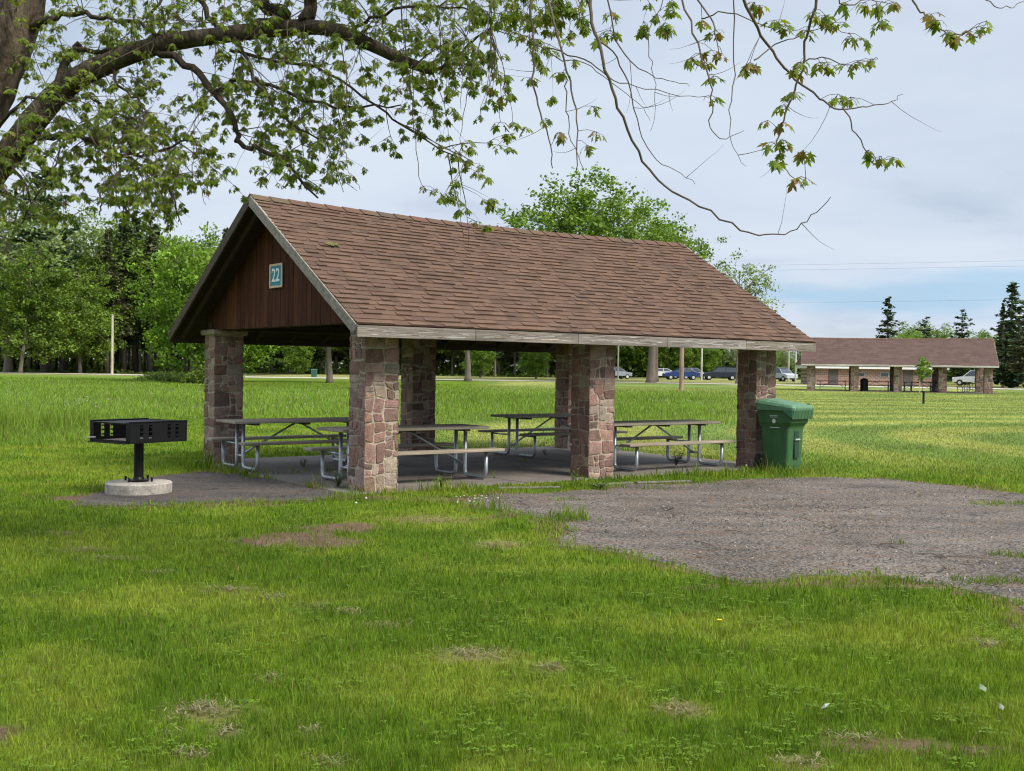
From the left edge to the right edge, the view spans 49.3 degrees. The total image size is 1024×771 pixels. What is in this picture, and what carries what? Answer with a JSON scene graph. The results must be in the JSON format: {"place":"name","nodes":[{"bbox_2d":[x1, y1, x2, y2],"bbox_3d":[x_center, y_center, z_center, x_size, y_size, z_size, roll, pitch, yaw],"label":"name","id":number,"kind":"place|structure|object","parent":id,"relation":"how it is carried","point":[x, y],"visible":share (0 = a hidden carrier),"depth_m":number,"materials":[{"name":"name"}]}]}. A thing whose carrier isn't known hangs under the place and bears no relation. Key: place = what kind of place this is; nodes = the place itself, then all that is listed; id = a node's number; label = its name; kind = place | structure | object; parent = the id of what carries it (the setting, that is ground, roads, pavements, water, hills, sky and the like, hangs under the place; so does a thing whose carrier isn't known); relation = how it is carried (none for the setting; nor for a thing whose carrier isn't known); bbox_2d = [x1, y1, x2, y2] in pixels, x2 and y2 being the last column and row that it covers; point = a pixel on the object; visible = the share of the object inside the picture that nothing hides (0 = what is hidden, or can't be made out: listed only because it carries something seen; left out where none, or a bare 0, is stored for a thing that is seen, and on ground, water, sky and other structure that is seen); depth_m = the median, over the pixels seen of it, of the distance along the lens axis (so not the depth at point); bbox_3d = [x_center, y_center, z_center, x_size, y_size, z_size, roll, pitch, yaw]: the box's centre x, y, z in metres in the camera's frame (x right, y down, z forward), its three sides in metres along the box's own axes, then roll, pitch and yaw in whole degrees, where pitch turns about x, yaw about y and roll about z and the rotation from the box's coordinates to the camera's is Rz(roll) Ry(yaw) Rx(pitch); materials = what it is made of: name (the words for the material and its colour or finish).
{"place":"outdoors","nodes":[
{"label":"outdoors","id":0,"kind":"place"},
{"bbox_2d":[70,471,338,506],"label":"path","id":1,"kind":"structure","parent":0,"point":[201,486],"depth_m":14.16,"materials":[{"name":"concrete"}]},
{"bbox_2d":[86,418,187,495],"bbox_3d":[-4.706,0.910,13.917,0.804,0.959,0.984,1,1,34],"label":"park grill","id":2,"kind":"object","parent":1,"relation":"on","point":[138,433],"visible":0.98,"depth_m":13.82,"materials":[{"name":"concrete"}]},
{"bbox_2d":[201,446,755,494],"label":"concrete floor","id":3,"kind":"structure","parent":0,"point":[553,463],"depth_m":18.11,"materials":[{"name":"concrete"}]},
{"bbox_2d":[206,417,348,471],"bbox_3d":[-3.407,0.907,17.726,2.448,0.748,1.510,0,1,-37],"label":"picnic table","id":4,"kind":"object","parent":3,"relation":"on","point":[331,438],"visible":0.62,"depth_m":17.34,"materials":[{"name":"grey wood"}]},
{"bbox_2d":[328,470,347,486],"bbox_3d":[-2.331,1.234,14.788,0.305,0.257,0.244,1,1,0],"label":"weed","id":5,"kind":"object","parent":3,"relation":"on","point":[339,480],"visible":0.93,"depth_m":14.79,"materials":[{"name":"green plant"}]},
{"bbox_2d":[303,424,504,480],"bbox_3d":[-1.528,0.959,15.914,2.448,0.748,1.510,0,1,-38],"label":"picnic table","id":6,"kind":"object","parent":3,"relation":"on","point":[414,429],"visible":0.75,"depth_m":15.92,"materials":[{"name":"grey wood"}]},
{"bbox_2d":[168,194,815,491],"bbox_3d":[-0.287,-0.696,18.763,8.877,4.118,6.390,0,1,-37],"label":"picnic shelter","id":7,"kind":"object","parent":3,"relation":"on","point":[375,292],"visible":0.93,"depth_m":16.84,"materials":[{"name":"stone"}]},
{"bbox_2d":[269,263,282,288],"bbox_3d":[-3.453,-1.607,16.335,0.028,0.355,0.425,0,1,-37],"label":"number sign","id":8,"kind":"object","parent":7,"relation":"attached to","point":[276,275],"visible":1,"depth_m":16.32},
{"bbox_2d":[478,413,627,457],"bbox_3d":[0.785,0.919,21.101,2.448,0.748,1.510,0,1,-38],"label":"picnic table","id":9,"kind":"object","parent":3,"relation":"on","point":[517,417],"visible":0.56,"depth_m":20.59,"materials":[{"name":"grey wood"}]},
{"bbox_2d":[568,419,736,470],"bbox_3d":[2.365,0.975,18.659,2.448,0.748,1.510,0,1,-37],"label":"picnic table","id":10,"kind":"object","parent":3,"relation":"on","point":[688,442],"visible":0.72,"depth_m":18.59,"materials":[{"name":"grey wood"}]},
{"bbox_2d":[663,447,685,464],"bbox_3d":[2.743,1.188,18.622,0.361,0.305,0.415,1,1,33],"label":"weed","id":11,"kind":"object","parent":3,"relation":"on","point":[678,460],"visible":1,"depth_m":18.60,"materials":[{"name":"green plant"}]},
{"bbox_2d":[0,368,1023,770],"bbox_3d":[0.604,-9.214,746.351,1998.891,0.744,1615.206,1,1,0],"label":"ground","id":12,"kind":"structure","parent":0,"point":[204,716],"depth_m":7.28,"materials":[{"name":"plant"}]},
{"bbox_2d":[12,241,37,370],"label":"spruce tree","id":13,"kind":"object","parent":12,"relation":"on","point":[29,362],"visible":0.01,"depth_m":137.51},
{"bbox_2d":[0,180,90,371],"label":"leafy tree","id":14,"kind":"object","parent":12,"relation":"on","point":[8,365],"visible":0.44,"depth_m":127.58,"materials":[{"name":"green plant"}]},
{"bbox_2d":[0,148,93,372],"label":"pine tree","id":15,"kind":"object","parent":12,"relation":"on","point":[44,367],"visible":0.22,"depth_m":129.92,"materials":[{"name":"plant"}]},
{"bbox_2d":[0,243,96,372],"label":"leafy tree","id":16,"kind":"object","parent":12,"relation":"on","point":[27,313],"visible":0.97,"depth_m":123.20,"materials":[{"name":"green plant"}]},
{"bbox_2d":[7,192,115,370],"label":"leafy tree","id":17,"kind":"object","parent":12,"relation":"on","point":[88,227],"visible":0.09,"depth_m":144.36,"materials":[{"name":"green plant"}]},
{"bbox_2d":[54,227,77,370],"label":"spruce tree","id":18,"kind":"object","parent":12,"relation":"on","point":[63,364],"visible":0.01,"depth_m":139.56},
{"bbox_2d":[54,250,98,370],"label":"leafy tree","id":19,"kind":"object","parent":12,"relation":"on","point":[77,277],"visible":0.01,"depth_m":139.53,"materials":[{"name":"green plant"}]},
{"bbox_2d":[31,260,129,372],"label":"leafy tree","id":20,"kind":"object","parent":12,"relation":"on","point":[86,339],"visible":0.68,"depth_m":128.50,"materials":[{"name":"green plant"}]},
{"bbox_2d":[69,251,119,371],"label":"leafy tree","id":21,"kind":"object","parent":12,"relation":"on","point":[84,259],"visible":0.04,"depth_m":138.51,"materials":[{"name":"green plant"}]},
{"bbox_2d":[111,314,113,373],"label":"utility pole","id":22,"kind":"object","parent":12,"relation":"on","point":[112,335],"visible":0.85,"depth_m":121.85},
{"bbox_2d":[88,225,138,372],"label":"spruce tree","id":23,"kind":"object","parent":12,"relation":"on","point":[106,257],"visible":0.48,"depth_m":132.63,"materials":[{"name":"plant"}]},
{"bbox_2d":[65,209,168,371],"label":"leafy tree","id":24,"kind":"object","parent":12,"relation":"on","point":[138,243],"visible":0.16,"depth_m":138.39,"materials":[{"name":"green plant"}]},
{"bbox_2d":[68,213,174,370],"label":"leafy tree","id":25,"kind":"object","parent":12,"relation":"on","point":[115,229],"depth_m":152.35,"materials":[{"name":"green plant"}]},
{"bbox_2d":[103,205,143,372],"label":"spruce tree","id":26,"kind":"object","parent":12,"relation":"on","point":[123,233],"visible":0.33,"depth_m":137.40,"materials":[{"name":"plant"}]},
{"bbox_2d":[127,344,131,370],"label":"leafy tree","id":27,"kind":"object","parent":12,"relation":"on","point":[129,353],"depth_m":161.86,"materials":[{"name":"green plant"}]},
{"bbox_2d":[119,211,145,371],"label":"spruce tree","id":28,"kind":"object","parent":12,"relation":"on","point":[135,219],"visible":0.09,"depth_m":141.69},
{"bbox_2d":[94,247,177,371],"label":"leafy tree","id":29,"kind":"object","parent":12,"relation":"on","point":[125,283],"visible":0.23,"depth_m":136.04,"materials":[{"name":"green plant"}]},
{"bbox_2d":[131,345,147,370],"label":"spruce tree","id":30,"kind":"object","parent":12,"relation":"on","point":[145,357],"visible":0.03,"depth_m":164.48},
{"bbox_2d":[124,216,170,372],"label":"spruce tree","id":31,"kind":"object","parent":12,"relation":"on","point":[150,239],"visible":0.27,"depth_m":137.35,"materials":[{"name":"plant"}]},
{"bbox_2d":[143,224,171,371],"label":"spruce tree","id":32,"kind":"object","parent":12,"relation":"on","point":[156,226],"visible":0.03,"depth_m":143.31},
{"bbox_2d":[132,369,188,380],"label":"shrub","id":33,"kind":"object","parent":12,"relation":"on","point":[162,376],"visible":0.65,"depth_m":89.05,"materials":[{"name":"green plant"}]},
{"bbox_2d":[142,237,211,372],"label":"leafy tree","id":34,"kind":"object","parent":12,"relation":"on","point":[186,361],"visible":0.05,"depth_m":140.81,"materials":[{"name":"green plant"}]},
{"bbox_2d":[141,238,216,325],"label":"leafy tree","id":35,"kind":"object","parent":12,"relation":"on","point":[196,247],"visible":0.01,"depth_m":136.30,"materials":[{"name":"green plant"}]},
{"bbox_2d":[150,244,214,366],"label":"leafy tree","id":36,"kind":"object","parent":12,"relation":"on","point":[181,286],"depth_m":132.03,"materials":[{"name":"green plant"}]},
{"bbox_2d":[124,221,249,377],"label":"leafy tree","id":37,"kind":"object","parent":12,"relation":"on","point":[173,280],"visible":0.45,"depth_m":82.77,"materials":[{"name":"green plant"}]},
{"bbox_2d":[179,366,204,383],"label":"shrub","id":38,"kind":"object","parent":12,"relation":"on","point":[198,376],"visible":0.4,"depth_m":81.42,"materials":[{"name":"green plant"}]},
{"bbox_2d":[176,256,293,376],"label":"leafy tree","id":39,"kind":"object","parent":12,"relation":"on","point":[258,349],"visible":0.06,"depth_m":91.39,"materials":[{"name":"green plant"}]},
{"bbox_2d":[262,345,282,372],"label":"leafy tree","id":40,"kind":"object","parent":12,"relation":"on","point":[271,364],"visible":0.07,"depth_m":155.61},
{"bbox_2d":[0,358,554,376],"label":"undergrowth","id":41,"kind":"object","parent":12,"relation":"on","point":[262,370],"visible":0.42,"depth_m":155.06,"materials":[{"name":"green plant"}]},
{"bbox_2d":[278,346,315,374],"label":"leafy tree","id":42,"kind":"object","parent":12,"relation":"on","point":[296,359],"visible":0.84,"depth_m":145.34,"materials":[{"name":"green plant"}]},
{"bbox_2d":[301,346,322,373],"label":"spruce tree","id":43,"kind":"object","parent":12,"relation":"on","point":[316,355],"visible":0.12,"depth_m":159.07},
{"bbox_2d":[307,346,345,373],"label":"leafy tree","id":44,"kind":"object","parent":12,"relation":"on","point":[333,348],"visible":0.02,"depth_m":154.76,"materials":[{"name":"green plant"}]},
{"bbox_2d":[323,347,344,382],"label":"leafy tree","id":45,"kind":"object","parent":12,"relation":"on","point":[329,375],"depth_m":91.78,"materials":[{"name":"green plant"}]},
{"bbox_2d":[324,347,348,372],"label":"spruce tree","id":46,"kind":"object","parent":12,"relation":"on","point":[336,354],"visible":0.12,"depth_m":159.04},
{"bbox_2d":[0,379,732,416],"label":"seed heads","id":47,"kind":"object","parent":12,"relation":"on","point":[280,397],"visible":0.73,"depth_m":43.06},
{"bbox_2d":[436,351,446,372],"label":"spruce tree","id":48,"kind":"object","parent":12,"relation":"on","point":[438,356],"visible":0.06,"depth_m":171.54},
{"bbox_2d":[438,350,464,374],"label":"leafy tree","id":49,"kind":"object","parent":12,"relation":"on","point":[451,354],"visible":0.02,"depth_m":158.78,"materials":[{"name":"green plant"}]},
{"bbox_2d":[464,350,471,380],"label":"leafy tree","id":50,"kind":"object","parent":12,"relation":"on","point":[467,367],"depth_m":109.68,"materials":[{"name":"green plant"}]},
{"bbox_2d":[459,350,496,377],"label":"leafy tree","id":51,"kind":"object","parent":12,"relation":"on","point":[482,363],"visible":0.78,"depth_m":141.36,"materials":[{"name":"green plant"}]},
{"bbox_2d":[489,351,503,376],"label":"pine tree","id":52,"kind":"object","parent":12,"relation":"on","point":[499,353],"visible":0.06,"depth_m":149.85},
{"bbox_2d":[487,351,510,372],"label":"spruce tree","id":53,"kind":"object","parent":12,"relation":"on","point":[502,358],"visible":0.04,"depth_m":159.24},
{"bbox_2d":[0,0,1020,246],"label":"maple tree","id":54,"kind":"object","parent":12,"relation":"on","point":[22,22],"visible":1,"depth_m":8.41,"materials":[{"name":"green plant"}]},
{"bbox_2d":[0,480,1023,770],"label":"clover","id":55,"kind":"object","parent":12,"relation":"on","point":[580,660],"visible":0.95,"depth_m":5.60,"materials":[{"name":"green plant"}]},
{"bbox_2d":[3,345,1022,381],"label":"wood","id":56,"kind":"object","parent":12,"relation":"on","point":[447,364],"visible":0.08,"depth_m":175.39,"materials":[{"name":"green plant"}]},
{"bbox_2d":[505,352,522,363],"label":"spruce tree","id":57,"kind":"object","parent":12,"relation":"on","point":[511,360],"visible":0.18,"depth_m":167.03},
{"bbox_2d":[511,352,524,376],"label":"leafy tree","id":58,"kind":"object","parent":12,"relation":"on","point":[514,365],"depth_m":159.73,"materials":[{"name":"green plant"}]},
{"bbox_2d":[516,352,551,378],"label":"leafy tree","id":59,"kind":"object","parent":12,"relation":"on","point":[539,360],"visible":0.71,"depth_m":137.44,"materials":[{"name":"green plant"}]},
{"bbox_2d":[489,162,697,251],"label":"leafy tree","id":60,"kind":"object","parent":12,"relation":"on","point":[573,218],"visible":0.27,"depth_m":119.66,"materials":[{"name":"green plant"}]},
{"bbox_2d":[497,480,691,488],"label":"kerb","id":61,"kind":"structure","parent":12,"relation":"on","point":[629,482],"depth_m":15.78,"materials":[{"name":"concrete"}]},
{"bbox_2d":[586,480,611,488],"bbox_3d":[1.209,1.344,15.126,0.367,0.130,0.333,1,1,34],"label":"weed","id":62,"kind":"object","parent":12,"relation":"on","point":[600,484],"visible":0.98,"depth_m":15.10,"materials":[{"name":"green plant"}]},
{"bbox_2d":[614,367,631,378],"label":"parked car","id":63,"kind":"object","parent":12,"relation":"on","point":[623,373],"visible":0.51,"depth_m":147.54,"materials":[{"name":"paint"}]},
{"bbox_2d":[615,346,647,376],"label":"leafy tree","id":64,"kind":"object","parent":12,"relation":"on","point":[628,351],"visible":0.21,"depth_m":175.76,"materials":[{"name":"green plant"}]},
{"bbox_2d":[631,346,679,370],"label":"leafy tree","id":65,"kind":"object","parent":12,"relation":"on","point":[665,362],"visible":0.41,"depth_m":173.71,"materials":[{"name":"green plant"}]},
{"bbox_2d":[607,223,708,382],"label":"leafy tree","id":66,"kind":"object","parent":12,"relation":"on","point":[651,372],"visible":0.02,"depth_m":115.41,"materials":[{"name":"green plant"}]},
{"bbox_2d":[646,368,677,378],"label":"parked car","id":67,"kind":"object","parent":12,"relation":"on","point":[661,370],"visible":0.27,"depth_m":155.21,"materials":[{"name":"paint"}]},
{"bbox_2d":[593,196,746,380],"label":"leafy tree","id":68,"kind":"object","parent":12,"relation":"on","point":[703,248],"visible":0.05,"depth_m":128.25,"materials":[{"name":"green plant"}]},
{"bbox_2d":[662,369,699,379],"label":"parked car","id":69,"kind":"object","parent":12,"relation":"on","point":[690,374],"visible":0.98,"depth_m":148.16,"materials":[{"name":"paint"}]},
{"bbox_2d":[679,348,683,390],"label":"utility pole","id":70,"kind":"object","parent":12,"relation":"on","point":[681,375],"depth_m":78.88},
{"bbox_2d":[668,347,709,369],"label":"leafy tree","id":71,"kind":"object","parent":12,"relation":"on","point":[689,354],"visible":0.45,"depth_m":172.90,"materials":[{"name":"green plant"}]},
{"bbox_2d":[698,348,726,371],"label":"leafy tree","id":72,"kind":"object","parent":12,"relation":"on","point":[712,353],"visible":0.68,"depth_m":173.28,"materials":[{"name":"green plant"}]},
{"bbox_2d":[702,367,735,379],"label":"parked car","id":73,"kind":"object","parent":12,"relation":"on","point":[729,373],"visible":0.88,"depth_m":149.08,"materials":[{"name":"paint"}]},
{"bbox_2d":[721,349,736,365],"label":"leafy tree","id":74,"kind":"object","parent":12,"relation":"on","point":[733,354],"visible":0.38,"depth_m":174.64,"materials":[{"name":"green plant"}]},
{"bbox_2d":[463,477,1023,609],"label":"asphalt pad","id":75,"kind":"object","parent":12,"relation":"on","point":[674,533],"visible":0.74,"depth_m":11.64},
{"bbox_2d":[29,477,1023,769],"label":"dry clippings","id":76,"kind":"object","parent":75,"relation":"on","point":[679,709],"visible":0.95,"depth_m":9.15,"materials":[{"name":"beige plant"}]},
{"bbox_2d":[720,263,784,383],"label":"leafy tree","id":77,"kind":"object","parent":12,"relation":"on","point":[754,282],"visible":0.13,"depth_m":117.53,"materials":[{"name":"green plant"}]},
{"bbox_2d":[754,398,813,469],"bbox_3d":[4.493,0.811,18.528,0.790,1.185,0.662,2,1,44],"label":"wheeled trash cart","id":78,"kind":"object","parent":12,"relation":"on","point":[782,423],"visible":0.97,"depth_m":18.33,"materials":[{"name":"green plastic"}]},
{"bbox_2d":[776,351,794,367],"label":"leafy tree","id":79,"kind":"object","parent":12,"relation":"on","point":[783,360],"visible":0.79,"depth_m":169.76,"materials":[{"name":"green plant"}]},
{"bbox_2d":[775,368,797,381],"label":"parked car","id":80,"kind":"object","parent":12,"relation":"on","point":[782,374],"visible":0.6,"depth_m":144.96,"materials":[{"name":"paint"}]},
{"bbox_2d":[795,357,948,385],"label":"brick restroom","id":81,"kind":"structure","parent":12,"relation":"on","point":[836,374],"depth_m":121.98,"materials":[{"name":"brick"}]},
{"bbox_2d":[829,370,837,383],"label":"door","id":82,"kind":"structure","parent":81,"relation":"in","point":[833,374],"depth_m":121.93,"materials":[{"name":"metal"}]},
{"bbox_2d":[903,371,913,385],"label":"door","id":83,"kind":"structure","parent":81,"relation":"in","point":[907,375],"depth_m":121.93,"materials":[{"name":"metal"}]},
{"bbox_2d":[875,296,901,337],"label":"fir tree","id":84,"kind":"object","parent":12,"relation":"on","point":[888,312],"visible":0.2,"depth_m":139.72,"materials":[{"name":"plant"}]},
{"bbox_2d":[891,327,921,337],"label":"leafy tree","id":85,"kind":"object","parent":12,"relation":"on","point":[906,334],"visible":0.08,"depth_m":164.58,"materials":[{"name":"green plant"}]},
{"bbox_2d":[894,319,939,337],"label":"leafy tree","id":86,"kind":"object","parent":12,"relation":"on","point":[914,327],"visible":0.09,"depth_m":174.21,"materials":[{"name":"green plant"}]},
{"bbox_2d":[912,356,933,392],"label":"sapling","id":87,"kind":"object","parent":12,"relation":"on","point":[921,371],"visible":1,"depth_m":83.88,"materials":[{"name":"green plant"}]},
{"bbox_2d":[916,317,935,337],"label":"fir tree","id":88,"kind":"object","parent":12,"relation":"on","point":[926,330],"visible":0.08,"depth_m":144.68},
{"bbox_2d":[918,323,958,375],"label":"leafy tree","id":89,"kind":"object","parent":12,"relation":"on","point":[945,334],"visible":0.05,"depth_m":168.91,"materials":[{"name":"green plant"}]},
{"bbox_2d":[947,309,974,384],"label":"fir tree","id":90,"kind":"object","parent":12,"relation":"on","point":[962,372],"visible":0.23,"depth_m":137.81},
{"bbox_2d":[952,370,974,385],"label":"parked car","id":91,"kind":"object","parent":12,"relation":"on","point":[969,376],"visible":0.5,"depth_m":127.56,"materials":[{"name":"paint"}]},
{"bbox_2d":[949,328,992,372],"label":"leafy tree","id":92,"kind":"object","parent":12,"relation":"on","point":[978,335],"visible":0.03,"depth_m":160.00,"materials":[{"name":"green plant"}]},
{"bbox_2d":[966,331,1005,369],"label":"leafy tree","id":93,"kind":"object","parent":12,"relation":"on","point":[988,334],"visible":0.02,"depth_m":149.40,"materials":[{"name":"green plant"}]},
{"bbox_2d":[970,281,1023,387],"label":"fir tree","id":94,"kind":"object","parent":12,"relation":"on","point":[1000,373],"visible":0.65,"depth_m":117.44,"materials":[{"name":"plant"}]},
{"bbox_2d":[993,302,1006,384],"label":"spruce tree","id":95,"kind":"object","parent":12,"relation":"on","point":[1003,307],"visible":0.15,"depth_m":139.77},
{"bbox_2d":[1001,325,1004,387],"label":"utility pole","id":96,"kind":"object","parent":12,"relation":"on","point":[1003,346],"visible":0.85,"depth_m":117.84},
{"bbox_2d":[1002,302,1023,388],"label":"spruce tree","id":97,"kind":"object","parent":12,"relation":"on","point":[1019,364],"visible":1,"depth_m":112.01,"materials":[{"name":"plant"}]},
{"bbox_2d":[0,372,1023,389],"bbox_3d":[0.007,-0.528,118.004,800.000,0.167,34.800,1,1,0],"label":"road","id":98,"kind":"structure","parent":0,"point":[511,380],"depth_m":116.84,"materials":[{"name":"asphalt"}]},
{"bbox_2d":[0,0,1023,370],"label":"sky","id":99,"kind":"structure","parent":0,"point":[956,202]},
{"bbox_2d":[802,389,998,393],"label":"concrete floor","id":100,"kind":"structure","parent":0,"point":[902,391],"depth_m":86.93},
{"bbox_2d":[860,378,867,390],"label":"trash barrel","id":101,"kind":"object","parent":100,"relation":"on","point":[863,384],"visible":0.99,"depth_m":87.47,"materials":[{"name":"black paint"}]},
{"bbox_2d":[859,381,891,390],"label":"picnic table","id":102,"kind":"object","parent":100,"relation":"on","point":[888,385],"visible":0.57,"depth_m":88.38,"materials":[{"name":"brown wood"}]},
{"bbox_2d":[801,337,998,392],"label":"picnic shelter","id":103,"kind":"object","parent":100,"relation":"on","point":[942,355],"visible":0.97,"depth_m":87.02,"materials":[{"name":"stone"}]},
{"bbox_2d":[903,382,934,391],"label":"picnic table","id":104,"kind":"object","parent":100,"relation":"on","point":[930,386],"visible":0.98,"depth_m":86.92,"materials":[{"name":"brown wood"}]},
{"bbox_2d":[957,383,979,392],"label":"picnic table","id":105,"kind":"object","parent":100,"relation":"on","point":[969,387],"visible":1,"depth_m":86.01,"materials":[{"name":"grey wood"}]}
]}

